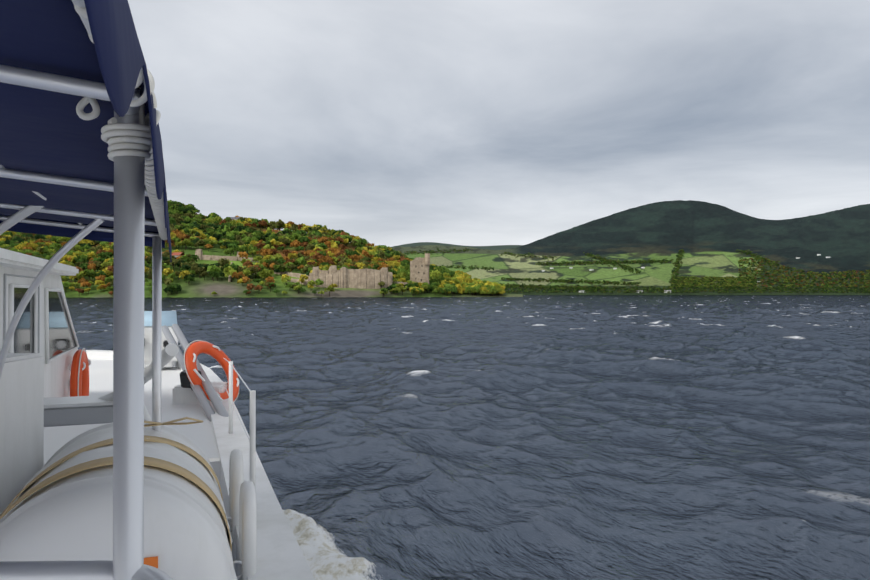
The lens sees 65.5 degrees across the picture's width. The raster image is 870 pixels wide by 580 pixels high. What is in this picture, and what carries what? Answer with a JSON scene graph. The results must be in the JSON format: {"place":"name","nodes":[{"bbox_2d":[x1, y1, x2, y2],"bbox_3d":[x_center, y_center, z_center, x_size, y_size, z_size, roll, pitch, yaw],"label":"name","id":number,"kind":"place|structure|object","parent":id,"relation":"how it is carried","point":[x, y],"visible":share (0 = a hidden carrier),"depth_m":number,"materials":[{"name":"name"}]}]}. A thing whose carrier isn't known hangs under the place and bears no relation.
{"place":"outdoors","nodes":[
{"label":"outdoors","id":0,"kind":"place"},
{"bbox_2d":[57,213,522,297],"bbox_3d":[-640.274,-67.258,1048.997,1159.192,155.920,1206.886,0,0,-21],"label":"castle hill","id":1,"kind":"structure","parent":0,"point":[208,286],"depth_m":657.80,"materials":[{"name":"green plant"}]},
{"bbox_2d":[162,252,184,255],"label":"red roof","id":2,"kind":"structure","parent":1,"relation":"on","point":[177,253],"depth_m":735.62,"materials":[{"name":"brown"}]},
{"bbox_2d":[0,200,505,296],"bbox_3d":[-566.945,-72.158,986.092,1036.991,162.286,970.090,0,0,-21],"label":"hill trees","id":3,"kind":"object","parent":1,"relation":"on","point":[317,239],"visible":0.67,"depth_m":763.66,"materials":[{"name":"green plant"}]},
{"bbox_2d":[195,249,429,288],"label":"castle","id":4,"kind":"structure","parent":1,"relation":"on","point":[345,277],"materials":[{"name":"beige stone"}]},
{"bbox_2d":[390,242,521,249],"bbox_3d":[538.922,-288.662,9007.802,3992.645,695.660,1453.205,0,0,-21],"label":"ridge","id":5,"kind":"structure","parent":0,"point":[499,247],"depth_m":9007.64,"materials":[{"name":"green plant"}]},
{"bbox_2d":[66,295,869,579],"bbox_3d":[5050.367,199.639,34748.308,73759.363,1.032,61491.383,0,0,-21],"label":"water","id":6,"kind":"structure","parent":0,"point":[625,437],"depth_m":17.04,"materials":[{"name":"blue liquid"}]},
{"bbox_2d":[43,350,314,579],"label":"hull","id":7,"kind":"object","parent":6,"relation":"in","point":[280,555],"visible":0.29,"depth_m":4.36,"materials":[{"name":"white"}]},
{"bbox_2d":[0,248,78,514],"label":"wheelhouse","id":8,"kind":"object","parent":7,"relation":"on","point":[42,350],"visible":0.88,"depth_m":4.33,"materials":[{"name":"white"}]},
{"bbox_2d":[68,348,90,396],"bbox_3d":[-3.643,0.975,6.938,0.164,0.755,0.758,0,0,-21],"label":"lifebuoy","id":9,"kind":"object","parent":7,"relation":"attached to","point":[78,366],"visible":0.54,"depth_m":6.72,"materials":[{"name":"orange plastic"}]},
{"bbox_2d":[0,0,171,579],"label":"canopy","id":10,"kind":"object","parent":7,"relation":"attached to","point":[81,154],"visible":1,"depth_m":0.95,"materials":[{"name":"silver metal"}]},
{"bbox_2d":[0,324,255,579],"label":"rail","id":11,"kind":"object","parent":7,"relation":"on","point":[64,570],"visible":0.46,"depth_m":3.29,"materials":[{"name":"silver metal"}]},
{"bbox_2d":[0,417,256,579],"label":"liferaft","id":12,"kind":"object","parent":7,"relation":"on","point":[59,507],"visible":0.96,"depth_m":2.21,"materials":[{"name":"white plastic"}]},
{"bbox_2d":[144,311,177,367],"bbox_3d":[-4.253,0.724,9.995,0.860,0.823,0.750,0,0,-21],"label":"bow console","id":13,"kind":"object","parent":7,"relation":"on","point":[169,319],"visible":0.12,"depth_m":9.86,"materials":[{"name":"white"}]},
{"bbox_2d":[172,382,227,403],"bbox_3d":[-2.430,1.236,7.084,0.500,0.500,0.400,0,0,-1],"label":"locker","id":14,"kind":"object","parent":7,"relation":"on","point":[180,395],"visible":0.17,"depth_m":6.88,"materials":[{"name":"white plastic"}]},
{"bbox_2d":[180,370,201,390],"bbox_3d":[-2.402,0.917,6.881,0.240,0.227,0.358,0,0,24],"label":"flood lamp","id":15,"kind":"object","parent":14,"relation":"on","point":[184,381],"visible":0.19,"depth_m":6.75,"materials":[{"name":"black plastic"}]},
{"bbox_2d":[184,340,238,401],"bbox_3d":[-2.297,0.862,6.979,0.438,0.679,0.757,0,0,3],"label":"lifebuoy","id":16,"kind":"object","parent":7,"relation":"attached to","point":[194,350],"visible":0.73,"depth_m":6.93,"materials":[{"name":"orange plastic"}]},
{"bbox_2d":[283,509,382,579],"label":"bow wave","id":17,"kind":"object","parent":6,"relation":"on","point":[325,558],"visible":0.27,"depth_m":6.95,"materials":[{"name":"liquid"}]},
{"bbox_2d":[128,0,869,246],"label":"sky","id":18,"kind":"structure","parent":0,"point":[391,123],"materials":[{"name":"grey"}]},
{"bbox_2d":[393,200,869,294],"bbox_3d":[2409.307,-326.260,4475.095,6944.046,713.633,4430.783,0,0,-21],"label":"hill","id":19,"kind":"structure","parent":0,"point":[709,239],"depth_m":3737.21,"materials":[{"name":"green plant"}]},
{"bbox_2d":[404,248,869,293],"bbox_3d":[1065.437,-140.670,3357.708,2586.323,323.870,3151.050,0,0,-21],"label":"fields","id":20,"kind":"structure","parent":19,"relation":"on","point":[740,282],"depth_m":2392.20,"materials":[{"name":"green plant"}]},
{"bbox_2d":[542,254,830,292],"bbox_3d":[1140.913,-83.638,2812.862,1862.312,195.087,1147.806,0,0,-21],"label":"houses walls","id":21,"kind":"structure","parent":19,"relation":"on","point":[644,267],"depth_m":2902.86,"materials":[{"name":"white paint"}]},
{"bbox_2d":[550,256,829,290],"bbox_3d":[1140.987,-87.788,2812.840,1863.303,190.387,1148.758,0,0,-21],"label":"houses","id":22,"kind":"structure","parent":21,"relation":"on","point":[668,290],"depth_m":2043.62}
]}

